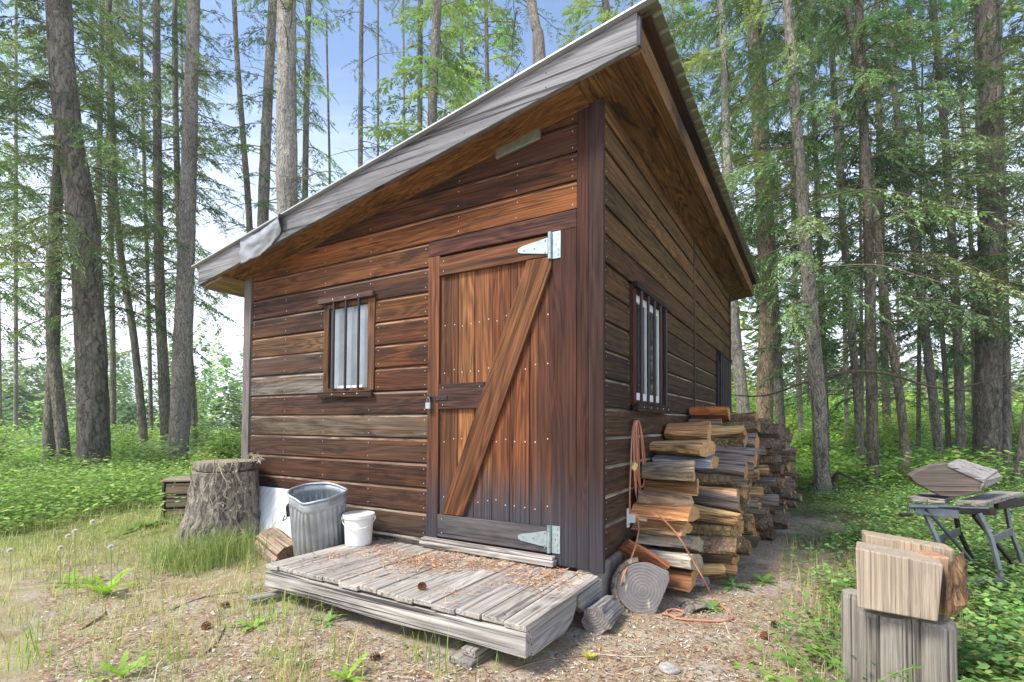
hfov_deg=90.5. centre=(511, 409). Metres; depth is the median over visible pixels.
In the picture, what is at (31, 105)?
conifer tree
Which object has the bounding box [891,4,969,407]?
conifer tree
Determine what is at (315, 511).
dustbin
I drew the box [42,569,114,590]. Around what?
dandelion plant
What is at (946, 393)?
conifer tree
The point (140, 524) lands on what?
weed
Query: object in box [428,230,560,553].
door
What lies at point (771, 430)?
firewood log
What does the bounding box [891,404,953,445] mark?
shrub
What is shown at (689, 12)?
conifer tree
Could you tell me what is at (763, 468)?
firewood log
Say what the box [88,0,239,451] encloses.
conifer tree
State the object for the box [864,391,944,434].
shrub
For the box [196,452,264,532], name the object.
dry vine
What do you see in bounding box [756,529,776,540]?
firewood log
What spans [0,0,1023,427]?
sky
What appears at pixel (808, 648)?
weed
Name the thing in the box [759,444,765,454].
firewood log
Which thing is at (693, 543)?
firewood log
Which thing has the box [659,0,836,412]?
conifer tree
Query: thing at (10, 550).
dandelion
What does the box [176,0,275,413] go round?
conifer tree
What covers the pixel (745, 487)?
firewood log
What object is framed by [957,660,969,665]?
weed
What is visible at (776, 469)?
firewood log
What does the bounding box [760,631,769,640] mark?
pine cone
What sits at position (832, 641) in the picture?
weed
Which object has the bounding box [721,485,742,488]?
firewood log
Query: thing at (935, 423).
conifer tree
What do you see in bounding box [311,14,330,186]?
conifer tree
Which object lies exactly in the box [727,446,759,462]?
firewood log
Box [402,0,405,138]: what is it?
conifer tree
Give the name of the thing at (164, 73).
conifer tree
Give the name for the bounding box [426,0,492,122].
conifer tree
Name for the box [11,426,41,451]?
shrub
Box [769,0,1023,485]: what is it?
conifer tree
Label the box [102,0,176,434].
conifer tree
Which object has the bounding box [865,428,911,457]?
shrub
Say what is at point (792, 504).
firewood log
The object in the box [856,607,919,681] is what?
upright log
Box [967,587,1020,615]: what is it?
weed
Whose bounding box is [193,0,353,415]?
conifer tree
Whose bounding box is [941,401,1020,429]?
shrub
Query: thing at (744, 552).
firewood log
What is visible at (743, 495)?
firewood log
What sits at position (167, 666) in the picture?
stone
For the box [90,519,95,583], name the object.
dandelion
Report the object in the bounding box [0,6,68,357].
conifer tree
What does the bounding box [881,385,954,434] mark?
shrub
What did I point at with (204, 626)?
pine cone
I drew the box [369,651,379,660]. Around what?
pine cone
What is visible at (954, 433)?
shrub
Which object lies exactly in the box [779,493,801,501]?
firewood log
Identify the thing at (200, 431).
shrub
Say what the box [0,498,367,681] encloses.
grass
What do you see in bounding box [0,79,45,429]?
conifer tree
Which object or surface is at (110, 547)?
dandelion
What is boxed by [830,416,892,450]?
shrub
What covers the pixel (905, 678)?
weed
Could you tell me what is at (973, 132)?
conifer tree
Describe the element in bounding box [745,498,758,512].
firewood log
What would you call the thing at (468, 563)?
fallen needles
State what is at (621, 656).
twig
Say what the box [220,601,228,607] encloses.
pine cone
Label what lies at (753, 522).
firewood log
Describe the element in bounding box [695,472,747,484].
firewood log
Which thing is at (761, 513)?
firewood log
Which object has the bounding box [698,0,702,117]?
conifer tree
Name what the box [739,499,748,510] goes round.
firewood log
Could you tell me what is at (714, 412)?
firewood log
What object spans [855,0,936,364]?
conifer tree
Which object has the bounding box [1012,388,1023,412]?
shrub
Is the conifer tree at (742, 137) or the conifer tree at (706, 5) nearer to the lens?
the conifer tree at (706, 5)
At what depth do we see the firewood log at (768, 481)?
5.30 m
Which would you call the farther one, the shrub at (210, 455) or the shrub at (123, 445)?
the shrub at (123, 445)
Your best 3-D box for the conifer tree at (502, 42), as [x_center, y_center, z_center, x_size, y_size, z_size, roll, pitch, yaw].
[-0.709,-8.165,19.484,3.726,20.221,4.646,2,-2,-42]
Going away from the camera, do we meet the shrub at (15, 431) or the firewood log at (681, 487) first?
the firewood log at (681, 487)
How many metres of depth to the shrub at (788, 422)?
17.84 m
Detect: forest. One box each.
[1,316,242,438]
[219,353,751,434]
[731,265,1023,414]
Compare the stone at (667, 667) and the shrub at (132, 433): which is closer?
the stone at (667, 667)
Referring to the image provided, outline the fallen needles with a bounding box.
[283,536,588,613]
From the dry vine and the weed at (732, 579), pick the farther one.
the dry vine
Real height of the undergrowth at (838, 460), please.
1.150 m
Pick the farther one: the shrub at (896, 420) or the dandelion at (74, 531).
the shrub at (896, 420)
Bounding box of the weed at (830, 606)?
[798,589,841,628]
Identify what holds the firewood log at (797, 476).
on the firewood log
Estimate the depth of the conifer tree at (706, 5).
18.59 m
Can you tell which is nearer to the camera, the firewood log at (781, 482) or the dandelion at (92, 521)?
the dandelion at (92, 521)
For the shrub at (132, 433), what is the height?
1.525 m
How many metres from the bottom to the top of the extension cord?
1.211 m
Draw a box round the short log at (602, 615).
[581,595,623,634]
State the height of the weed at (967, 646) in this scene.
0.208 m
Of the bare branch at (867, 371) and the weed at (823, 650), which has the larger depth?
the bare branch at (867, 371)
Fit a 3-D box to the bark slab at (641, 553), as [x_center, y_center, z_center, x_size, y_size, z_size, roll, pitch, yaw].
[0.879,0.997,3.437,0.345,0.166,0.074,32,43,10]
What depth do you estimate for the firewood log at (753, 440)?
4.72 m
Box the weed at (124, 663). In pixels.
[89,650,154,681]
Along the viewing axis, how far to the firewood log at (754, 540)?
4.84 m
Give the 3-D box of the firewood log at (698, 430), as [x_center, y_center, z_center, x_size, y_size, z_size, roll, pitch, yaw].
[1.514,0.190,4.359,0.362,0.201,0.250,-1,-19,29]
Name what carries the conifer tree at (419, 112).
on the ground at (386, 631)
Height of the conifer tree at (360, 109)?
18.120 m
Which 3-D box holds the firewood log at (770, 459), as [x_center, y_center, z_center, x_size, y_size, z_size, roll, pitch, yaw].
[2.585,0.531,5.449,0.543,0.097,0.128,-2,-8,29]
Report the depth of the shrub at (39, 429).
32.93 m
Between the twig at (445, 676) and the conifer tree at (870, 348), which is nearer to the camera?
the twig at (445, 676)
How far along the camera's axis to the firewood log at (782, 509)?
5.95 m
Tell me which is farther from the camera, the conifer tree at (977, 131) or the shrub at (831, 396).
the shrub at (831, 396)
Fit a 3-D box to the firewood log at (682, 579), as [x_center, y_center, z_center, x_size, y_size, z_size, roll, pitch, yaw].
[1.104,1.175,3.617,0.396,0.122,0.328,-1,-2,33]
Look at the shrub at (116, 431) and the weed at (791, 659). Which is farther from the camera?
the shrub at (116, 431)
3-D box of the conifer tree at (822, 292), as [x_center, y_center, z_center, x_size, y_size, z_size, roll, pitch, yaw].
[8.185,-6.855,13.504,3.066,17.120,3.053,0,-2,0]
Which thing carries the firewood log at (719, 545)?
on the firewood log at (715, 558)
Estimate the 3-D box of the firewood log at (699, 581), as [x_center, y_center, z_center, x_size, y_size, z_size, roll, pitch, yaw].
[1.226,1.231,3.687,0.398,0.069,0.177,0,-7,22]
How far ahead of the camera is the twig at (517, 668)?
2.50 m
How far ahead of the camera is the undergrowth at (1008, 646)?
3.53 m
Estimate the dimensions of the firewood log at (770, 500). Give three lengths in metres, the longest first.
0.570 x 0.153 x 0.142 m
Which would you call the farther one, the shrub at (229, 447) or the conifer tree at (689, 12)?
the conifer tree at (689, 12)
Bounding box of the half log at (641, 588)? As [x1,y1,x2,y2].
[610,557,669,613]
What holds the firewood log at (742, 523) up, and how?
on the firewood log
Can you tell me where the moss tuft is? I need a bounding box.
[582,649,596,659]
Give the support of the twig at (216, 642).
on the ground at (386, 631)
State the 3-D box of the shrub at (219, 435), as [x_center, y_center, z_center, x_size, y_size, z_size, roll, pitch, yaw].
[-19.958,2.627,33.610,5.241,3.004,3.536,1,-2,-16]
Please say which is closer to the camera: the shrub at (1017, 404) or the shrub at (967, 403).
the shrub at (967, 403)
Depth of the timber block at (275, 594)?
3.28 m
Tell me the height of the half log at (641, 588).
0.421 m
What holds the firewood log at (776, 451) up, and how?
on the firewood log
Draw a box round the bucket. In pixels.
[341,510,375,546]
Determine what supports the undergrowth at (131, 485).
on the ground at (386, 631)
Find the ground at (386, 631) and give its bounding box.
[0,437,1023,681]
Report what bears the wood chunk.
on the upright log at (887, 642)
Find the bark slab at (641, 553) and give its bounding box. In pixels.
[618,539,668,569]
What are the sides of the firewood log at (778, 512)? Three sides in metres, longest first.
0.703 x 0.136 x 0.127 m
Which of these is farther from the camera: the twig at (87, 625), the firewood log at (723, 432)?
the firewood log at (723, 432)
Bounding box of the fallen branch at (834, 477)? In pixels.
[831,471,865,487]
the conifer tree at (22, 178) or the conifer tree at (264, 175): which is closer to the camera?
the conifer tree at (264, 175)
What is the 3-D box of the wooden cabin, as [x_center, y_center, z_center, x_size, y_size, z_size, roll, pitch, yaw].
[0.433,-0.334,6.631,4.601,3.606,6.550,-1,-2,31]
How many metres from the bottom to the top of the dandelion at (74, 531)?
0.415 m
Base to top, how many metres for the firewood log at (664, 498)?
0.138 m
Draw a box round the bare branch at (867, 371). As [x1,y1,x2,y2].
[732,369,1023,396]
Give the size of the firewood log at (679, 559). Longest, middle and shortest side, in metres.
0.423 x 0.306 x 0.129 m
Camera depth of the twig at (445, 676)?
2.36 m
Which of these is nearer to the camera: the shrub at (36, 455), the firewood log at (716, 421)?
the firewood log at (716, 421)
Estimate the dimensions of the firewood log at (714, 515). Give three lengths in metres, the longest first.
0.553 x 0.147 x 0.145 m
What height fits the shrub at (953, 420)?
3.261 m
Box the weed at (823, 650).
[796,618,841,664]
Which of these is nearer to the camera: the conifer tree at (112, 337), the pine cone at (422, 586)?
the pine cone at (422, 586)
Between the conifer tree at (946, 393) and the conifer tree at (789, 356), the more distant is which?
the conifer tree at (789, 356)
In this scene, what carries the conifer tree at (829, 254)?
on the ground at (386, 631)
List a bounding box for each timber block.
[247,590,300,606]
[449,648,496,669]
[461,643,489,657]
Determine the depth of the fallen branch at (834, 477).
8.78 m
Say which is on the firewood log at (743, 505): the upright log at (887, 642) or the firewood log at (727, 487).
the firewood log at (727, 487)
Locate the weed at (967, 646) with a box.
[957,635,987,666]
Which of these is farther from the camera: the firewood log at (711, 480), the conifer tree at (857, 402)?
the conifer tree at (857, 402)
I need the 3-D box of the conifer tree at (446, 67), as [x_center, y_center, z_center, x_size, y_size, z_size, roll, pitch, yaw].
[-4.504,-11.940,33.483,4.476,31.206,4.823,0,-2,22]
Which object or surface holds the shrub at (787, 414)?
on the ground at (386, 631)
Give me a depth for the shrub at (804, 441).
14.12 m
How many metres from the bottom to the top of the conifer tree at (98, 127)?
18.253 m
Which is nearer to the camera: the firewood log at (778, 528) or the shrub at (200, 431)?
the firewood log at (778, 528)
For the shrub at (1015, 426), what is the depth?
15.63 m
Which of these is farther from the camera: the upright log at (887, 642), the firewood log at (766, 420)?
the firewood log at (766, 420)
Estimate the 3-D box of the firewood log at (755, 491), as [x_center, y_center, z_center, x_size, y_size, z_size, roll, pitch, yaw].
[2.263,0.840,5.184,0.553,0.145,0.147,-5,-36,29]
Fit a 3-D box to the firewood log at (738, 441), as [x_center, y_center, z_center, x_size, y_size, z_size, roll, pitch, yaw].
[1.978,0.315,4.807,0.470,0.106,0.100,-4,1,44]
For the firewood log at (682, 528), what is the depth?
3.50 m
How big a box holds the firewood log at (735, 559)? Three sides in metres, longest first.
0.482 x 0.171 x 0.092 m
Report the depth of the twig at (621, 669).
2.43 m
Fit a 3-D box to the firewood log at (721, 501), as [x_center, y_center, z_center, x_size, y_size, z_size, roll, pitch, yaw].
[1.506,0.704,3.950,0.527,0.142,0.075,5,15,38]
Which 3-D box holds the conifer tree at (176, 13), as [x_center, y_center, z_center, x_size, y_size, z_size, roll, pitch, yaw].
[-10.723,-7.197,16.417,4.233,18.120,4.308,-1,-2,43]
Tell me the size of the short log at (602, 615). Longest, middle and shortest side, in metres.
0.280 x 0.176 x 0.174 m
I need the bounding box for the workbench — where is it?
[899,491,1023,602]
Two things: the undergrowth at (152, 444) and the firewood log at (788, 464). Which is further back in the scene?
the undergrowth at (152, 444)
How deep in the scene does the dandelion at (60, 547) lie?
3.57 m
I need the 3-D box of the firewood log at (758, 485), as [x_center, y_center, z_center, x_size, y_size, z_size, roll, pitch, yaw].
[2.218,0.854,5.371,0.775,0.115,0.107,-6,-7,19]
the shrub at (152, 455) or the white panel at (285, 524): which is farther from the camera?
the shrub at (152, 455)
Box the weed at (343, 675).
[325,652,371,681]
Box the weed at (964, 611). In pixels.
[961,610,1023,643]
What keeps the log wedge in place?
on the workbench
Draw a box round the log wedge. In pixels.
[907,459,1001,496]
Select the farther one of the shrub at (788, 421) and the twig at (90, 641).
the shrub at (788, 421)
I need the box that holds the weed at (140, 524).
[120,519,166,532]
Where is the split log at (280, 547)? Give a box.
[255,527,293,562]
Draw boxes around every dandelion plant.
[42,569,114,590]
[75,567,145,594]
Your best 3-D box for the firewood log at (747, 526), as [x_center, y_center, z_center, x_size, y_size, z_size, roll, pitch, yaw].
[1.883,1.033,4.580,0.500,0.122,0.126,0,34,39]
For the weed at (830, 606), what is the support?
on the ground at (386, 631)
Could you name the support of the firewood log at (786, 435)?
on the firewood log at (793, 450)
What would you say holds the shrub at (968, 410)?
on the ground at (386, 631)
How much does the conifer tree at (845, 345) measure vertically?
17.120 m
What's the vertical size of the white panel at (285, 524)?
0.532 m
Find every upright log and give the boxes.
[841,588,857,681]
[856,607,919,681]
[917,614,957,681]
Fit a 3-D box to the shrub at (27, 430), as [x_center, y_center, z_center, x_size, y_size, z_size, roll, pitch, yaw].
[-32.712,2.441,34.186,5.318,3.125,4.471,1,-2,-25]
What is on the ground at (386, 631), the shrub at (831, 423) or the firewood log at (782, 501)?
the shrub at (831, 423)
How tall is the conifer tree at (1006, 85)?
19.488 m
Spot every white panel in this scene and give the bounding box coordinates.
[258,486,284,532]
[274,489,290,536]
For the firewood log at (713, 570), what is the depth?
3.70 m
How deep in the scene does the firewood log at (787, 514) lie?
6.04 m
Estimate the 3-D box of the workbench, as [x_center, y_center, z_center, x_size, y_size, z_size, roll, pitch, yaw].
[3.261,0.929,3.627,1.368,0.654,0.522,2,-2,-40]
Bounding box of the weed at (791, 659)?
[751,643,830,681]
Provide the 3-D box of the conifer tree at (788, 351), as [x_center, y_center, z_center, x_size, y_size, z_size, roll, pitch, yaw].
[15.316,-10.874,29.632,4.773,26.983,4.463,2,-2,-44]
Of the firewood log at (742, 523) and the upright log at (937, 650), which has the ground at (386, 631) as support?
the upright log at (937, 650)
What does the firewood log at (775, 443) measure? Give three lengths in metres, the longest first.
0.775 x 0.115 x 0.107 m
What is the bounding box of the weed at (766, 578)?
[751,573,776,585]
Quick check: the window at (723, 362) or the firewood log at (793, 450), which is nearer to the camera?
the firewood log at (793, 450)
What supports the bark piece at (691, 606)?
on the ground at (386, 631)
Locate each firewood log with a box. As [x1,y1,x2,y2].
[631,501,699,521]
[631,519,692,535]
[637,490,693,506]
[637,531,703,551]
[641,461,695,481]
[643,478,698,495]
[646,548,703,571]
[649,440,715,456]
[652,453,718,468]
[663,548,732,563]
[664,421,711,440]
[666,539,740,550]
[667,566,697,592]
[673,535,736,554]
[687,523,741,538]
[689,406,730,420]
[689,418,722,424]
[692,489,741,513]
[693,504,740,525]
[695,459,747,478]
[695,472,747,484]
[695,474,732,485]
[695,576,709,585]
[698,486,739,502]
[698,563,725,577]
[703,562,737,575]
[706,486,744,499]
[711,426,746,438]
[711,438,728,447]
[714,447,757,466]
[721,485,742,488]
[722,414,756,422]
[722,421,759,432]
[725,436,747,446]
[725,555,738,565]
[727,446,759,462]
[728,483,747,491]
[731,412,758,420]
[736,546,751,554]
[739,490,747,499]
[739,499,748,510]
[739,539,750,550]
[741,515,743,532]
[742,515,752,524]
[742,535,760,547]
[743,513,754,526]
[743,519,752,530]
[743,527,755,534]
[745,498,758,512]
[746,433,758,447]
[747,464,753,477]
[748,507,766,517]
[749,486,763,496]
[751,494,778,508]
[752,469,759,479]
[752,483,761,486]
[753,516,773,529]
[756,464,768,474]
[756,477,776,487]
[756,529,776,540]
[757,423,783,437]
[758,418,773,423]
[759,437,786,448]
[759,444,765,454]
[759,455,781,462]
[761,448,778,455]
[761,475,780,477]
[762,486,770,493]
[766,448,773,453]
[767,464,784,473]
[771,514,789,528]
[774,478,787,487]
[774,526,785,529]
[775,506,785,513]
[775,510,783,515]
[777,461,791,470]
[777,488,792,496]
[779,467,793,475]
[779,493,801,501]
[779,498,785,504]
[780,447,797,455]
[781,443,790,453]
[782,431,789,441]
[783,480,790,488]
[783,512,790,520]
[785,456,794,461]
[787,432,793,442]
[787,500,796,507]
[792,473,800,479]
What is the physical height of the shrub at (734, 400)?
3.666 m
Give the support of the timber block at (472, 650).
on the timber block at (466, 661)
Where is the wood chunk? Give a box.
[855,530,969,620]
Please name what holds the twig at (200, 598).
on the ground at (386, 631)
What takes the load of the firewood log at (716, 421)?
on the firewood log
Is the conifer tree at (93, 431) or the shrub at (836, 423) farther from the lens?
the shrub at (836, 423)
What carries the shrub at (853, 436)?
on the ground at (386, 631)
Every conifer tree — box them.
[0,0,69,402]
[0,0,70,433]
[0,0,161,466]
[0,0,172,471]
[0,0,207,478]
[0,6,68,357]
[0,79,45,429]
[8,0,153,408]
[27,0,171,437]
[63,0,219,452]
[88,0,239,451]
[101,0,246,445]
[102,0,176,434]
[117,0,253,467]
[129,0,235,436]
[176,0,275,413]
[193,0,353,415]
[194,0,337,339]
[271,0,346,201]
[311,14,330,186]
[314,0,409,167]
[355,0,501,150]
[377,0,378,155]
[387,0,461,132]
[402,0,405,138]
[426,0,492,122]
[442,0,523,112]
[445,1,446,109]
[451,0,574,83]
[532,32,534,64]
[556,0,636,47]
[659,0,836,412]
[662,0,712,140]
[677,0,986,494]
[681,0,848,418]
[696,0,758,402]
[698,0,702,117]
[698,61,785,408]
[699,0,858,427]
[741,0,862,448]
[742,0,1023,489]
[744,0,806,387]
[749,0,945,479]
[753,1,880,455]
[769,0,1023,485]
[779,138,948,427]
[782,44,842,417]
[800,13,902,443]
[818,0,967,442]
[819,0,1023,460]
[845,0,1004,460]
[846,62,976,460]
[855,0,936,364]
[857,0,1023,458]
[884,0,1023,474]
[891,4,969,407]
[900,0,1023,472]
[905,3,1023,436]
[909,0,1023,322]
[914,0,1023,483]
[960,0,1023,402]
[974,19,979,248]
[976,155,1023,364]
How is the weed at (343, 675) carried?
on the ground at (386, 631)
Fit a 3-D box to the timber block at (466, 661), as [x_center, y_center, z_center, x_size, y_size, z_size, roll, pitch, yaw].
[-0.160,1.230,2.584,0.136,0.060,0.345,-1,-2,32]
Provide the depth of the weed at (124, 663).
2.30 m
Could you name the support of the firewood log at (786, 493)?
on the firewood log
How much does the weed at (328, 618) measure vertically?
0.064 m
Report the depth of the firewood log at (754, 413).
5.26 m
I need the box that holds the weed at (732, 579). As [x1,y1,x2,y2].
[716,574,751,591]
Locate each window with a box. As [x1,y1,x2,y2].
[317,290,377,397]
[627,280,672,413]
[715,351,732,412]
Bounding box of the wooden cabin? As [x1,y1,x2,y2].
[191,0,760,596]
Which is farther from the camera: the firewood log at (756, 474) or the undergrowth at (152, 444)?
the undergrowth at (152, 444)
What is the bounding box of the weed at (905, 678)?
[893,673,911,681]
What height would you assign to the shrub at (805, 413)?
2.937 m
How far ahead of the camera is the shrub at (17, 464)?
9.14 m
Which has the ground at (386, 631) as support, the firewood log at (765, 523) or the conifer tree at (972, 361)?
the conifer tree at (972, 361)
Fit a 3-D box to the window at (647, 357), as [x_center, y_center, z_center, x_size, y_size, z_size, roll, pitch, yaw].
[1.096,-0.436,4.033,0.121,0.927,1.000,-1,-2,31]
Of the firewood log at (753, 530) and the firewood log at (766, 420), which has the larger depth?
the firewood log at (766, 420)
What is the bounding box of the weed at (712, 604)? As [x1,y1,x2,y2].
[697,598,723,612]
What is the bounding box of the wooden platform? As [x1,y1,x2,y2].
[265,539,601,658]
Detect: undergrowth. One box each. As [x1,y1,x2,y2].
[0,431,240,469]
[0,445,240,535]
[711,457,1023,681]
[790,427,1023,488]
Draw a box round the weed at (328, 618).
[307,608,347,628]
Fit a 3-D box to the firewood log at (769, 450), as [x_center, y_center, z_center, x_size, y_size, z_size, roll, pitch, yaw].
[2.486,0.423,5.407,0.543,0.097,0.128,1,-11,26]
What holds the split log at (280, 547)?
on the ground at (386, 631)
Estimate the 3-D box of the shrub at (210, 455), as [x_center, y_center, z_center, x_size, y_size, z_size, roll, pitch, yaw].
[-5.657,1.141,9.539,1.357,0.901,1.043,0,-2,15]
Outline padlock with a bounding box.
[425,397,430,408]
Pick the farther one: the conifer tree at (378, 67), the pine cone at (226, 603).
the conifer tree at (378, 67)
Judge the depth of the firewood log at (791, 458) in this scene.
6.98 m
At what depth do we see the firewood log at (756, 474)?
4.94 m
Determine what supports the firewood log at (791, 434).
on the firewood log
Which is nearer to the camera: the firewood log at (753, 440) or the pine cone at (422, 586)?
the pine cone at (422, 586)
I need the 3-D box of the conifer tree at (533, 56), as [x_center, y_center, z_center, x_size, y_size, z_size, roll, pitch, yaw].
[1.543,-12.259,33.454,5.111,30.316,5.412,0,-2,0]
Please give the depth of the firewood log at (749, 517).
4.60 m
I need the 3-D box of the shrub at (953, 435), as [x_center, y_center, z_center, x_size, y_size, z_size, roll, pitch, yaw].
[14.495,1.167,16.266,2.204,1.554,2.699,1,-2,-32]
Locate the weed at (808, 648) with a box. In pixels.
[803,642,975,681]
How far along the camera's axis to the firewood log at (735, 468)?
4.33 m
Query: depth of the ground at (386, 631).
2.92 m
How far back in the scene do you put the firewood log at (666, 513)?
3.46 m
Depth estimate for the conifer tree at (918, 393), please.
13.60 m
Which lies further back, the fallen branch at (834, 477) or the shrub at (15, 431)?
the shrub at (15, 431)
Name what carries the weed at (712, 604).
on the ground at (386, 631)
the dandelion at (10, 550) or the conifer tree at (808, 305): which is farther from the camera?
the conifer tree at (808, 305)
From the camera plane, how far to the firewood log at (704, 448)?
3.91 m
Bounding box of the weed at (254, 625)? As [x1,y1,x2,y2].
[229,615,273,632]
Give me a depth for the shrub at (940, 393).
37.01 m
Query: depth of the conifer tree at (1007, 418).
12.59 m
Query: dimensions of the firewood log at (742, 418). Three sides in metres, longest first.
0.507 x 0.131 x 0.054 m
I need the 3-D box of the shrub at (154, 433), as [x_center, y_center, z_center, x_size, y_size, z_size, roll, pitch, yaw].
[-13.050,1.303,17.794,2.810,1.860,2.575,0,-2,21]
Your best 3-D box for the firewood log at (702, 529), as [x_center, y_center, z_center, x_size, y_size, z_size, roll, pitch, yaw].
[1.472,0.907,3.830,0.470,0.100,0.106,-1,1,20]
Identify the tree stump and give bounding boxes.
[176,459,260,551]
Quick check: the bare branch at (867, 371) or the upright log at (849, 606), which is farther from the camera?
the bare branch at (867, 371)
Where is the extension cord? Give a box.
[620,420,733,621]
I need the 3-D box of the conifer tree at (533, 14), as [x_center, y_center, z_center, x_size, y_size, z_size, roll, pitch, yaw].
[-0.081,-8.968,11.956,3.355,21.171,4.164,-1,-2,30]
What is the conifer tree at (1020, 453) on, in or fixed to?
on the ground at (386, 631)
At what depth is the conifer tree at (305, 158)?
16.26 m
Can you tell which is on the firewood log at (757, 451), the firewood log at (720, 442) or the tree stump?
the firewood log at (720, 442)
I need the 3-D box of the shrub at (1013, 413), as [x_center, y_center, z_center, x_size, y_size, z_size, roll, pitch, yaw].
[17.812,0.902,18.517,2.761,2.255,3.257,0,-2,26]
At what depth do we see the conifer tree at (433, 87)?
15.24 m
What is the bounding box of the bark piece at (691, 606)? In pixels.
[679,600,713,613]
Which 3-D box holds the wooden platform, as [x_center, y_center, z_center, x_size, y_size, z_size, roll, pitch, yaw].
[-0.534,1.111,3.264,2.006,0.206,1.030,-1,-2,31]
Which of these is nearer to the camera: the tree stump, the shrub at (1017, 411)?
the tree stump
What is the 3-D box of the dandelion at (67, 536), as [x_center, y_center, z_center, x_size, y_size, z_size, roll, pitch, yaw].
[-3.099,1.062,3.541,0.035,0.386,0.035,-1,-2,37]
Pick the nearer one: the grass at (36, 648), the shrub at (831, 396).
the grass at (36, 648)
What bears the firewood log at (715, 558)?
on the firewood log
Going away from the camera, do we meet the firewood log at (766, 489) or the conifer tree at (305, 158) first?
the firewood log at (766, 489)
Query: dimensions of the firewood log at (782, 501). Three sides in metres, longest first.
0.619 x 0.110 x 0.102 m
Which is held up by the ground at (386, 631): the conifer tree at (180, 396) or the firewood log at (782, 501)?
the conifer tree at (180, 396)
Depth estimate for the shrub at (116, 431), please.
17.48 m
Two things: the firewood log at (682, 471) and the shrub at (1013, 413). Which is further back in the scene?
the shrub at (1013, 413)
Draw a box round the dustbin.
[282,482,347,556]
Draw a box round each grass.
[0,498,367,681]
[0,584,544,681]
[102,517,290,583]
[748,531,1022,681]
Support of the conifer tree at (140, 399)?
on the ground at (386, 631)
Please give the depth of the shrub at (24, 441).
15.78 m
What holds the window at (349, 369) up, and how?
in the wooden cabin
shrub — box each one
[0,420,40,445]
[0,425,31,458]
[0,455,37,478]
[1,444,51,470]
[3,422,41,441]
[5,434,38,449]
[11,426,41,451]
[24,423,74,435]
[68,421,134,436]
[69,430,75,456]
[71,423,129,439]
[111,419,157,448]
[111,433,159,464]
[113,421,159,444]
[141,447,166,472]
[184,422,241,466]
[185,446,221,470]
[189,422,230,452]
[201,426,241,443]
[731,373,756,409]
[731,388,774,421]
[732,397,793,440]
[749,393,811,436]
[753,378,809,422]
[755,409,797,444]
[773,407,807,435]
[785,420,832,463]
[787,387,880,444]
[793,402,832,430]
[793,406,851,441]
[803,380,864,418]
[803,388,865,423]
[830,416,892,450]
[831,413,913,460]
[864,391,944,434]
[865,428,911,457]
[878,408,942,457]
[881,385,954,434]
[881,406,944,438]
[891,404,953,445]
[904,379,967,405]
[922,397,966,431]
[925,422,972,449]
[941,395,1019,432]
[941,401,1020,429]
[942,422,971,443]
[952,422,1018,462]
[954,389,1023,427]
[965,405,1021,430]
[966,407,1021,458]
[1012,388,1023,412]
[1012,396,1022,413]
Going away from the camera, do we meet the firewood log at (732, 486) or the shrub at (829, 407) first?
the firewood log at (732, 486)
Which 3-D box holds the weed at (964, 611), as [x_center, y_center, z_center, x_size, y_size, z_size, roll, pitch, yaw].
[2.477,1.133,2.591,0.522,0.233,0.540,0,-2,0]
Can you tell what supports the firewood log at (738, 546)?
on the firewood log at (715, 558)
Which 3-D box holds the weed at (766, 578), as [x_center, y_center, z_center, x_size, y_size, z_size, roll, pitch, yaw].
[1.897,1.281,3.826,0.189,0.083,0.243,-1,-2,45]
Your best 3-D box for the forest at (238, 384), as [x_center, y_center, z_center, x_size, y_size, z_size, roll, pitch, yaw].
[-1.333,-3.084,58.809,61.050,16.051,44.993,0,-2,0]
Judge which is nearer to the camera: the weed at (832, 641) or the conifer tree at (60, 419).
the weed at (832, 641)
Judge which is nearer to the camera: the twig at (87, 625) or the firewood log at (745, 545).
the twig at (87, 625)
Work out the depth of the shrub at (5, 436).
12.09 m
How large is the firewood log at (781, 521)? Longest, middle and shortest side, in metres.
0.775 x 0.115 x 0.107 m
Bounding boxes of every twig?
[68,637,122,651]
[80,613,106,629]
[170,592,238,610]
[204,625,225,654]
[442,666,464,678]
[508,655,615,672]
[587,652,653,657]
[617,663,653,671]
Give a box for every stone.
[162,665,172,669]
[658,661,679,674]
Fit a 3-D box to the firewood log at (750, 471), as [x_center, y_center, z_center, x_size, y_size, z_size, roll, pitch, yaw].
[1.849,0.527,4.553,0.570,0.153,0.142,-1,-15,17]
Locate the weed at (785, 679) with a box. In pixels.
[733,653,922,681]
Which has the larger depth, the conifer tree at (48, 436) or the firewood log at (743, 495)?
the conifer tree at (48, 436)
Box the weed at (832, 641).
[816,635,841,646]
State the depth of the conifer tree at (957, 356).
12.28 m
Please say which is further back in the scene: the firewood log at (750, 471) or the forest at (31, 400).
the forest at (31, 400)
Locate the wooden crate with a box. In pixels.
[161,476,189,519]
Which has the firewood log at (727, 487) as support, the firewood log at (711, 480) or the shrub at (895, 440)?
the firewood log at (711, 480)
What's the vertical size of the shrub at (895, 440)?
2.015 m
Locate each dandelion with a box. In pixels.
[7,548,13,581]
[57,545,63,583]
[65,534,71,589]
[72,529,77,587]
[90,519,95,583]
[107,545,113,595]
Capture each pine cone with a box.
[200,621,210,629]
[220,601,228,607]
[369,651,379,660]
[417,582,426,590]
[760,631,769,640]
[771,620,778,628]
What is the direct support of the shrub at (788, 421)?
on the ground at (386, 631)

